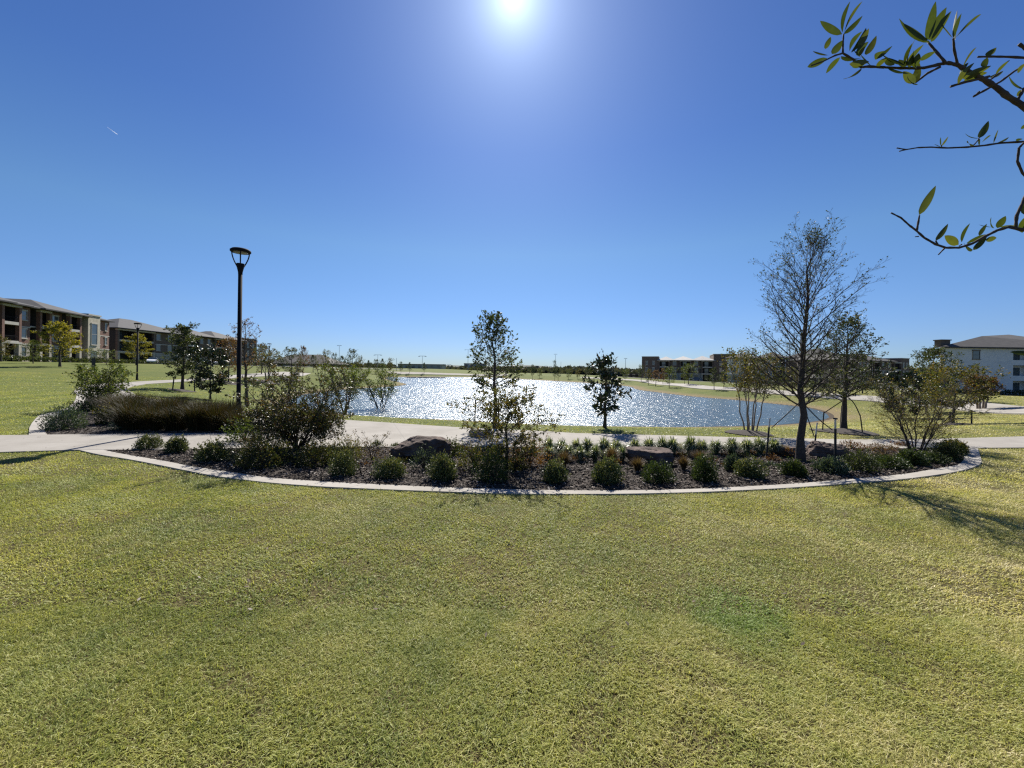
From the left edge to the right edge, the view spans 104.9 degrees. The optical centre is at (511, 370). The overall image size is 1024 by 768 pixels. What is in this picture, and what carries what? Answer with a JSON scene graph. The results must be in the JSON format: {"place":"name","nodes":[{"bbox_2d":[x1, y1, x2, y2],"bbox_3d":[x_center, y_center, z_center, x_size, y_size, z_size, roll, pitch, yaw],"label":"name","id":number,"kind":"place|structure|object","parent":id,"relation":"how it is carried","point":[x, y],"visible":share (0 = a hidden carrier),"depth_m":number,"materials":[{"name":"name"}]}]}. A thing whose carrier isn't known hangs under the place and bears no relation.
{"place":"outdoors","nodes":[
{"label":"outdoors","id":0,"kind":"place"},
{"bbox_2d":[88,388,156,419],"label":"ornamental grass","id":1,"kind":"object","parent":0,"point":[119,401],"depth_m":10.95,"materials":[{"name":"plant"}]},
{"bbox_2d":[145,405,188,430],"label":"ornamental grass","id":2,"kind":"object","parent":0,"point":[169,420],"depth_m":9.50,"materials":[{"name":"green plant"}]},
{"bbox_2d":[144,393,197,413],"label":"ornamental grass","id":3,"kind":"object","parent":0,"point":[164,401],"depth_m":10.86,"materials":[{"name":"green plant"}]},
{"bbox_2d":[174,400,224,431],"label":"ornamental grass","id":4,"kind":"object","parent":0,"point":[190,423],"depth_m":9.49,"materials":[{"name":"green plant"}]},
{"bbox_2d":[74,372,341,427],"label":"path","id":5,"kind":"structure","parent":0,"point":[133,384],"depth_m":34.10,"materials":[{"name":"concrete"}]},
{"bbox_2d":[217,414,259,442],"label":"shrub","id":6,"kind":"object","parent":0,"point":[234,437],"visible":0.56,"depth_m":8.25,"materials":[{"name":"green plant"}]},
{"bbox_2d":[388,371,508,375],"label":"path","id":7,"kind":"structure","parent":0,"point":[427,373],"depth_m":141.97,"materials":[{"name":"concrete"}]},
{"bbox_2d":[0,361,1023,767],"bbox_3d":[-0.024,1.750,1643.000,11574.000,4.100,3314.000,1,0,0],"label":"ground","id":8,"kind":"structure","parent":0,"point":[38,371],"depth_m":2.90,"materials":[{"name":"green plant"}]},
{"bbox_2d":[0,336,15,361],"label":"young tree","id":9,"kind":"object","parent":8,"relation":"on","point":[2,351],"visible":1,"depth_m":58.80,"materials":[{"name":"green plant"}]},
{"bbox_2d":[17,339,49,363],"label":"young tree","id":10,"kind":"object","parent":8,"relation":"on","point":[33,354],"visible":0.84,"depth_m":54.87,"materials":[{"name":"green plant"}]},
{"bbox_2d":[0,297,114,362],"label":"brick apartments","id":11,"kind":"structure","parent":8,"relation":"on","point":[21,320],"depth_m":73.76,"materials":[{"name":"brown brick"}]},
{"bbox_2d":[91,323,97,345],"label":"window","id":12,"kind":"structure","parent":11,"relation":"in","point":[94,326],"depth_m":84.09,"materials":[{"name":"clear glass"}]},
{"bbox_2d":[29,395,85,434],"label":"kerb","id":13,"kind":"structure","parent":8,"relation":"on","point":[34,429],"depth_m":10.04,"materials":[{"name":"concrete"}]},
{"bbox_2d":[30,320,88,366],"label":"yellow tree","id":14,"kind":"object","parent":8,"relation":"on","point":[52,331],"visible":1,"depth_m":50.00,"materials":[{"name":"green plant"}]},
{"bbox_2d":[2,354,134,363],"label":"hedge","id":15,"kind":"object","parent":8,"relation":"on","point":[48,359],"visible":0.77,"depth_m":74.28,"materials":[{"name":"green plant"}]},
{"bbox_2d":[121,333,154,364],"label":"yellow tree","id":16,"kind":"object","parent":8,"relation":"on","point":[134,337],"visible":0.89,"depth_m":68.45,"materials":[{"name":"green plant"}]},
{"bbox_2d":[45,395,265,434],"bbox_3d":[-13.849,1.387,13.860,18.430,0.015,3.686,1,0,38],"label":"mulch bed","id":17,"kind":"object","parent":8,"relation":"on","point":[93,422],"visible":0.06,"depth_m":9.42,"materials":[{"name":"brown wood"}]},
{"bbox_2d":[35,402,91,430],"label":"juniper","id":18,"kind":"object","parent":17,"relation":"on","point":[75,422],"visible":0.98,"depth_m":9.53,"materials":[{"name":"green plant"}]},
{"bbox_2d":[62,398,100,411],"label":"shrub","id":19,"kind":"object","parent":17,"relation":"on","point":[87,402],"visible":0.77,"depth_m":13.25,"materials":[{"name":"green plant"}]},
{"bbox_2d":[62,362,137,406],"bbox_3d":[-14.765,0.528,14.073,2.036,1.742,1.862,1,0,0],"label":"bush","id":20,"kind":"object","parent":17,"relation":"on","point":[108,382],"visible":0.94,"depth_m":13.82,"materials":[{"name":"green plant"}]},
{"bbox_2d":[90,401,117,424],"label":"shrub","id":21,"kind":"object","parent":17,"relation":"on","point":[100,414],"visible":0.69,"depth_m":10.38,"materials":[{"name":"green plant"}]},
{"bbox_2d":[97,398,157,430],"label":"ornamental grass","id":22,"kind":"object","parent":17,"relation":"on","point":[120,418],"depth_m":9.51,"materials":[{"name":"green plant"}]},
{"bbox_2d":[122,402,175,430],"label":"ornamental grass","id":23,"kind":"object","parent":17,"relation":"on","point":[147,423],"depth_m":9.49,"materials":[{"name":"green plant"}]},
{"bbox_2d":[186,400,239,430],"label":"ornamental grass","id":24,"kind":"object","parent":17,"relation":"on","point":[210,424],"depth_m":9.57,"materials":[{"name":"green plant"}]},
{"bbox_2d":[207,408,260,431],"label":"ornamental grass","id":25,"kind":"object","parent":17,"relation":"on","point":[238,416],"depth_m":9.54,"materials":[{"name":"green plant"}]},
{"bbox_2d":[230,247,250,410],"bbox_3d":[-8.160,-1.077,11.791,0.538,5.127,0.536,1,0,0],"label":"street lamp","id":26,"kind":"object","parent":17,"relation":"on","point":[240,266],"visible":0.91,"depth_m":11.74,"materials":[{"name":"black metal"}]},
{"bbox_2d":[156,321,205,389],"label":"shade tree","id":27,"kind":"object","parent":8,"relation":"on","point":[183,345],"visible":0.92,"depth_m":28.02,"materials":[{"name":"green plant"}]},
{"bbox_2d":[108,318,256,365],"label":"brick apartments","id":28,"kind":"structure","parent":8,"relation":"on","point":[119,329],"depth_m":108.03,"materials":[{"name":"brown brick"}]},
{"bbox_2d":[184,341,232,398],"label":"magnolia tree","id":29,"kind":"object","parent":8,"relation":"on","point":[219,356],"visible":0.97,"depth_m":24.96,"materials":[{"name":"green plant"}]},
{"bbox_2d":[214,336,243,381],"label":"young tree","id":30,"kind":"object","parent":8,"relation":"on","point":[228,341],"visible":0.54,"depth_m":38.31,"materials":[{"name":"green plant"}]},
{"bbox_2d":[222,317,265,405],"bbox_3d":[-15.735,-0.547,23.355,2.220,5.400,2.424,1,0,0],"label":"young tree","id":31,"kind":"object","parent":8,"relation":"on","point":[245,364],"visible":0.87,"depth_m":23.30,"materials":[{"name":"green plant"}]},
{"bbox_2d":[251,345,282,379],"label":"crape myrtle","id":32,"kind":"object","parent":8,"relation":"on","point":[267,358],"visible":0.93,"depth_m":44.06,"materials":[{"name":"green plant"}]},
{"bbox_2d":[277,346,306,377],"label":"young tree","id":33,"kind":"object","parent":8,"relation":"on","point":[291,355],"visible":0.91,"depth_m":49.50,"materials":[{"name":"green plant"}]},
{"bbox_2d":[262,354,348,366],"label":"pavilion","id":34,"kind":"structure","parent":8,"relation":"on","point":[317,357],"depth_m":186.72,"materials":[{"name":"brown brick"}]},
{"bbox_2d":[316,363,371,412],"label":"multi stem tree","id":35,"kind":"object","parent":8,"relation":"on","point":[353,376],"visible":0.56,"depth_m":22.32,"materials":[{"name":"green plant"}]},
{"bbox_2d":[355,363,399,408],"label":"multi stem tree","id":36,"kind":"object","parent":8,"relation":"on","point":[381,390],"visible":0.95,"depth_m":26.42,"materials":[{"name":"green plant"}]},
{"bbox_2d":[398,364,445,368],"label":"warehouse","id":37,"kind":"structure","parent":8,"relation":"on","point":[429,366],"depth_m":420.00,"materials":[{"name":"stone"}]},
{"bbox_2d":[343,362,640,376],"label":"distant trees","id":38,"kind":"object","parent":8,"relation":"on","point":[583,370],"visible":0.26,"depth_m":262.08,"materials":[{"name":"green plant"}]},
{"bbox_2d":[467,310,525,427],"bbox_3d":[-0.425,-0.052,10.994,1.690,3.293,1.800,1,0,0],"label":"shade tree","id":39,"kind":"object","parent":8,"relation":"on","point":[497,327],"visible":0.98,"depth_m":10.85,"materials":[{"name":"green plant"}]},
{"bbox_2d":[2,438,1022,654],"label":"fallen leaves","id":40,"kind":"object","parent":8,"relation":"on","point":[802,643],"visible":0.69,"depth_m":2.98,"materials":[{"name":"brown plant"}]},
{"bbox_2d":[80,448,981,495],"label":"kerb","id":41,"kind":"structure","parent":8,"relation":"on","point":[973,460],"depth_m":5.47,"materials":[{"name":"concrete"}]},
{"bbox_2d":[108,448,963,489],"bbox_3d":[1.248,1.606,6.683,17.523,0.001,2.892,1,0,-4],"label":"mulch bed","id":42,"kind":"object","parent":8,"relation":"on","point":[508,480],"visible":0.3,"depth_m":5.88,"materials":[{"name":"brown wood"}]},
{"bbox_2d":[131,433,165,450],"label":"shrub","id":43,"kind":"object","parent":42,"relation":"on","point":[145,441],"visible":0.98,"depth_m":7.42,"materials":[{"name":"green plant"}]},
{"bbox_2d":[162,433,190,453],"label":"shrub","id":44,"kind":"object","parent":42,"relation":"on","point":[177,444],"visible":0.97,"depth_m":7.16,"materials":[{"name":"green plant"}]},
{"bbox_2d":[192,436,236,462],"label":"shrub","id":45,"kind":"object","parent":42,"relation":"on","point":[212,451],"visible":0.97,"depth_m":6.54,"materials":[{"name":"green plant"}]},
{"bbox_2d":[221,425,301,471],"bbox_3d":[-4.045,1.222,6.315,1.169,0.680,0.963,1,0,0],"label":"shrub","id":46,"kind":"object","parent":42,"relation":"on","point":[250,452],"visible":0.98,"depth_m":6.27,"materials":[{"name":"green plant"}]},
{"bbox_2d":[215,364,365,450],"bbox_3d":[-4.096,0.705,7.450,2.352,1.688,2.225,1,0,0],"label":"bush","id":47,"kind":"object","parent":42,"relation":"on","point":[315,420],"visible":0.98,"depth_m":7.22,"materials":[{"name":"green plant"}]},
{"bbox_2d":[292,435,344,468],"bbox_3d":[-3.189,1.313,6.397,0.912,0.527,0.730,1,0,0],"label":"shrub","id":48,"kind":"object","parent":42,"relation":"on","point":[316,457],"visible":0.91,"depth_m":6.35,"materials":[{"name":"green plant"}]},
{"bbox_2d":[325,445,359,476],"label":"shrub","id":49,"kind":"object","parent":42,"relation":"on","point":[342,465],"visible":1,"depth_m":5.80,"materials":[{"name":"green plant"}]},
{"bbox_2d":[331,434,368,458],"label":"shrub","id":50,"kind":"object","parent":42,"relation":"on","point":[354,446],"visible":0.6,"depth_m":6.87,"materials":[{"name":"green plant"}]},
{"bbox_2d":[349,429,389,462],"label":"shrub","id":51,"kind":"object","parent":42,"relation":"on","point":[369,451],"visible":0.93,"depth_m":6.73,"materials":[{"name":"green plant"}]},
{"bbox_2d":[369,453,408,479],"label":"shrub","id":52,"kind":"object","parent":42,"relation":"on","point":[390,466],"visible":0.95,"depth_m":5.69,"materials":[{"name":"green plant"}]},
{"bbox_2d":[407,444,436,471],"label":"shrub","id":53,"kind":"object","parent":42,"relation":"on","point":[424,461],"visible":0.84,"depth_m":6.21,"materials":[{"name":"green plant"}]},
{"bbox_2d":[394,435,451,459],"bbox_3d":[-1.583,1.431,7.109,1.024,0.523,0.686,1,0,-24],"label":"boulder","id":54,"kind":"object","parent":42,"relation":"on","point":[408,447],"visible":0.75,"depth_m":6.89,"materials":[{"name":"stone"}]},
{"bbox_2d":[424,449,458,481],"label":"shrub","id":55,"kind":"object","parent":42,"relation":"on","point":[440,468],"visible":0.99,"depth_m":5.59,"materials":[{"name":"green plant"}]},
{"bbox_2d":[445,435,468,457],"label":"shrub","id":56,"kind":"object","parent":42,"relation":"on","point":[454,447],"visible":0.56,"depth_m":7.22,"materials":[{"name":"green plant"}]},
{"bbox_2d":[454,439,490,470],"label":"shrub","id":57,"kind":"object","parent":42,"relation":"on","point":[475,451],"visible":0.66,"depth_m":6.36,"materials":[{"name":"green plant"}]},
{"bbox_2d":[468,442,513,484],"bbox_3d":[-0.301,1.319,5.653,0.671,0.570,0.545,1,0,0],"label":"shrub","id":58,"kind":"object","parent":42,"relation":"on","point":[490,465],"visible":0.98,"depth_m":5.62,"materials":[{"name":"green plant"}]},
{"bbox_2d":[446,375,564,468],"bbox_3d":[-0.129,0.844,6.339,1.782,1.511,2.341,1,0,0],"label":"tree","id":59,"kind":"object","parent":42,"relation":"on","point":[511,403],"visible":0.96,"depth_m":6.31,"materials":[{"name":"green plant"}]},
{"bbox_2d":[500,449,529,472],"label":"shrub","id":60,"kind":"object","parent":42,"relation":"on","point":[522,462],"visible":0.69,"depth_m":6.25,"materials":[{"name":"green plant"}]},
{"bbox_2d":[511,435,554,467],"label":"shrub","id":61,"kind":"object","parent":42,"relation":"on","point":[529,458],"visible":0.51,"depth_m":6.57,"materials":[{"name":"green plant"}]},
{"bbox_2d":[540,454,570,484],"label":"shrub","id":62,"kind":"object","parent":42,"relation":"on","point":[555,470],"visible":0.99,"depth_m":5.57,"materials":[{"name":"green plant"}]},
{"bbox_2d":[591,452,625,485],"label":"shrub","id":63,"kind":"object","parent":42,"relation":"on","point":[607,470],"visible":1,"depth_m":5.55,"materials":[{"name":"green plant"}]},
{"bbox_2d":[625,446,673,463],"bbox_3d":[2.379,1.531,6.816,0.819,0.365,0.473,1,0,13],"label":"boulder","id":64,"kind":"object","parent":42,"relation":"on","point":[645,453],"visible":0.77,"depth_m":6.68,"materials":[{"name":"grey stone"}]},
{"bbox_2d":[639,456,677,485],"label":"shrub","id":65,"kind":"object","parent":42,"relation":"on","point":[664,474],"visible":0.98,"depth_m":5.63,"materials":[{"name":"green plant"}]},
{"bbox_2d":[666,436,683,454],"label":"striped grass","id":66,"kind":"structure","parent":42,"relation":"on","point":[672,444],"depth_m":7.47,"materials":[{"name":"plant"}]},
{"bbox_2d":[677,433,702,455],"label":"striped grass","id":67,"kind":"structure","parent":42,"relation":"on","point":[689,446],"depth_m":7.46,"materials":[{"name":"plant"}]},
{"bbox_2d":[689,449,719,482],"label":"shrub","id":68,"kind":"object","parent":42,"relation":"on","point":[703,468],"visible":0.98,"depth_m":5.73,"materials":[{"name":"green plant"}]},
{"bbox_2d":[705,438,727,454],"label":"striped grass","id":69,"kind":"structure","parent":42,"relation":"on","point":[716,446],"depth_m":7.64,"materials":[{"name":"plant"}]},
{"bbox_2d":[722,452,742,470],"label":"shrub","id":70,"kind":"object","parent":42,"relation":"on","point":[730,460],"visible":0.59,"depth_m":6.39,"materials":[{"name":"green plant"}]},
{"bbox_2d":[720,437,744,453],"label":"striped grass","id":71,"kind":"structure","parent":42,"relation":"on","point":[732,447],"depth_m":7.60,"materials":[{"name":"plant"}]},
{"bbox_2d":[738,438,757,452],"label":"striped grass","id":72,"kind":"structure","parent":42,"relation":"on","point":[746,445],"depth_m":7.69,"materials":[{"name":"plant"}]},
{"bbox_2d":[731,455,770,479],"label":"shrub","id":73,"kind":"object","parent":42,"relation":"on","point":[748,468],"visible":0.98,"depth_m":5.96,"materials":[{"name":"green plant"}]},
{"bbox_2d":[751,436,773,454],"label":"striped grass","id":74,"kind":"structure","parent":42,"relation":"on","point":[761,445],"depth_m":7.66,"materials":[{"name":"plant"}]},
{"bbox_2d":[769,445,795,455],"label":"shrub","id":75,"kind":"object","parent":42,"relation":"on","point":[781,451],"visible":0.54,"depth_m":7.58,"materials":[{"name":"plant"}]},
{"bbox_2d":[776,456,808,477],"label":"shrub","id":76,"kind":"object","parent":42,"relation":"on","point":[792,467],"visible":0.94,"depth_m":6.09,"materials":[{"name":"green plant"}]},
{"bbox_2d":[745,209,889,462],"bbox_3d":[5.210,-0.551,7.086,2.048,4.449,1.904,1,0,0],"label":"shade tree","id":77,"kind":"object","parent":42,"relation":"on","point":[800,450],"visible":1,"depth_m":7.06,"materials":[{"name":"brown plant"}]},
{"bbox_2d":[806,406,837,464],"bbox_3d":[5.436,1.168,6.952,0.477,1.117,0.070,1,0,39],"label":"tree stake","id":78,"kind":"object","parent":42,"relation":"on","point":[835,441],"visible":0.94,"depth_m":6.82,"materials":[{"name":"brown metal"}]},
{"bbox_2d":[806,440,846,456],"bbox_3d":[6.136,1.578,7.646,0.726,0.385,0.427,1,0,14],"label":"boulder","id":79,"kind":"object","parent":42,"relation":"on","point":[819,448],"visible":0.8,"depth_m":7.57,"materials":[{"name":"grey stone"}]},
{"bbox_2d":[808,455,854,474],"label":"shrub","id":80,"kind":"object","parent":42,"relation":"on","point":[827,465],"visible":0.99,"depth_m":6.33,"materials":[{"name":"green plant"}]},
{"bbox_2d":[840,446,886,473],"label":"shrub","id":81,"kind":"object","parent":42,"relation":"on","point":[864,462],"visible":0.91,"depth_m":6.48,"materials":[{"name":"green plant"}]},
{"bbox_2d":[871,452,915,469],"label":"shrub","id":82,"kind":"object","parent":42,"relation":"on","point":[889,461],"visible":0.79,"depth_m":6.70,"materials":[{"name":"green plant"}]},
{"bbox_2d":[895,446,932,466],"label":"shrub","id":83,"kind":"object","parent":42,"relation":"on","point":[915,458],"visible":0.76,"depth_m":6.92,"materials":[{"name":"green plant"}]},
{"bbox_2d":[861,371,996,451],"bbox_3d":[8.357,0.860,8.117,1.824,1.721,1.914,1,0,38],"label":"bush","id":84,"kind":"object","parent":42,"relation":"on","point":[930,431],"visible":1,"depth_m":8.06,"materials":[{"name":"green plant"}]},
{"bbox_2d":[917,450,954,464],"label":"shrub","id":85,"kind":"object","parent":42,"relation":"on","point":[937,458],"visible":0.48,"depth_m":7.10,"materials":[{"name":"green plant"}]},
{"bbox_2d":[926,437,968,461],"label":"shrub","id":86,"kind":"object","parent":42,"relation":"on","point":[944,448],"visible":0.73,"depth_m":7.42,"materials":[{"name":"green plant"}]},
{"bbox_2d":[936,436,971,454],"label":"shrub","id":87,"kind":"object","parent":42,"relation":"on","point":[965,447],"visible":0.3,"depth_m":7.94,"materials":[{"name":"green plant"}]},
{"bbox_2d":[582,351,631,427],"bbox_3d":[2.657,0.505,11.179,1.364,2.267,1.295,1,0,-25],"label":"magnolia tree","id":88,"kind":"object","parent":8,"relation":"on","point":[604,398],"visible":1,"depth_m":11.14,"materials":[{"name":"green plant"}]},
{"bbox_2d":[642,354,731,381],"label":"brick apartments","id":89,"kind":"structure","parent":8,"relation":"on","point":[703,363],"depth_m":169.32,"materials":[{"name":"brown brick"}]},
{"bbox_2d":[724,430,773,435],"bbox_3d":[6.291,1.628,10.487,1.128,0.080,1.100,1,0,0],"label":"mulch ring","id":90,"kind":"object","parent":8,"relation":"on","point":[751,433],"visible":0.84,"depth_m":10.29,"materials":[{"name":"soil"}]},
{"bbox_2d":[717,344,787,430],"bbox_3d":[6.425,0.501,10.476,1.497,2.384,1.490,1,0,0],"label":"crape myrtle","id":91,"kind":"object","parent":8,"relation":"on","point":[745,383],"visible":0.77,"depth_m":10.42,"materials":[{"name":"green plant"}]},
{"bbox_2d":[726,349,831,384],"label":"white apartments","id":92,"kind":"structure","parent":8,"relation":"on","point":[731,380],"depth_m":143.21,"materials":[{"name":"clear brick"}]},
{"bbox_2d":[810,428,878,434],"bbox_3d":[9.308,1.696,11.094,1.553,0.132,1.500,1,0,0],"label":"mulch ring","id":93,"kind":"object","parent":8,"relation":"on","point":[850,431],"visible":0.96,"depth_m":10.82,"materials":[{"name":"soil"}]},
{"bbox_2d":[795,308,896,428],"bbox_3d":[9.574,-0.002,11.159,2.129,3.476,2.096,1,0,-17],"label":"shade tree","id":94,"kind":"object","parent":8,"relation":"on","point":[844,395],"visible":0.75,"depth_m":11.04,"materials":[{"name":"green plant"}]},
{"bbox_2d":[786,353,909,386],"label":"brown apartments","id":95,"kind":"structure","parent":8,"relation":"on","point":[901,364],"depth_m":130.83,"materials":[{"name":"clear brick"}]},
{"bbox_2d":[874,367,937,418],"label":"magnolia tree","id":96,"kind":"object","parent":8,"relation":"on","point":[898,378],"visible":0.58,"depth_m":20.90,"materials":[{"name":"green plant"}]},
{"bbox_2d":[808,2,1023,355],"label":"live oak","id":97,"kind":"object","parent":8,"relation":"on","point":[935,24],"visible":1,"depth_m":1.00,"materials":[{"name":"green plant"}]},
{"bbox_2d":[892,371,965,413],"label":"shade tree","id":98,"kind":"object","parent":8,"relation":"on","point":[926,390],"visible":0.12,"depth_m":22.82,"materials":[{"name":"green plant"}]},
{"bbox_2d":[905,345,970,399],"bbox_3d":[30.029,0.227,27.722,3.176,4.011,3.411,1,0,36],"label":"shade tree","id":99,"kind":"object","parent":8,"relation":"on","point":[933,352],"visible":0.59,"depth_m":27.61,"materials":[{"name":"green plant"}]},
{"bbox_2d":[943,422,972,424],"bbox_3d":[16.959,2.091,15.213,1.224,0.190,1.200,1,0,0],"label":"mulch ring","id":100,"kind":"object","parent":8,"relation":"on","point":[958,423],"visible":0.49,"depth_m":14.86,"materials":[{"name":"soil"}]},
{"bbox_2d":[912,353,1010,422],"bbox_3d":[17.214,0.728,15.643,2.470,2.825,2.492,1,0,0],"label":"shade tree","id":101,"kind":"object","parent":100,"relation":"on","point":[931,369],"visible":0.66,"depth_m":15.33,"materials":[{"name":"green plant"}]},
{"bbox_2d":[933,335,1023,395],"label":"white brick building","id":102,"kind":"structure","parent":8,"relation":"on","point":[993,352],"depth_m":80.50,"materials":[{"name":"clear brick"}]},
{"bbox_2d":[935,389,1023,395],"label":"hedge","id":103,"kind":"object","parent":8,"relation":"on","point":[1013,393],"visible":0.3,"depth_m":78.76,"materials":[{"name":"green plant"}]},
{"bbox_2d":[962,374,1006,408],"bbox_3d":[26.299,1.125,22.007,1.666,2.165,1.477,1,0,0],"label":"crape myrtle","id":104,"kind":"object","parent":8,"relation":"on","point":[984,404],"visible":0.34,"depth_m":21.85,"materials":[{"name":"green plant"}]},
{"bbox_2d":[0,420,1023,452],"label":"path","id":105,"kind":"structure","parent":0,"point":[75,442],"depth_m":9.01,"materials":[{"name":"concrete"}]},
{"bbox_2d":[0,0,1023,368],"label":"sky","id":106,"kind":"structure","parent":0,"point":[596,176],"materials":[{"name":"blue"}]},
{"bbox_2d":[292,377,828,426],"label":"pond water","id":107,"kind":"structure","parent":0,"point":[429,398],"depth_m":30.17,"materials":[{"name":"blue liquid"}]},
{"bbox_2d":[581,377,1023,414],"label":"path","id":108,"kind":"structure","parent":0,"point":[1004,409],"depth_m":33.62,"materials":[{"name":"concrete"}]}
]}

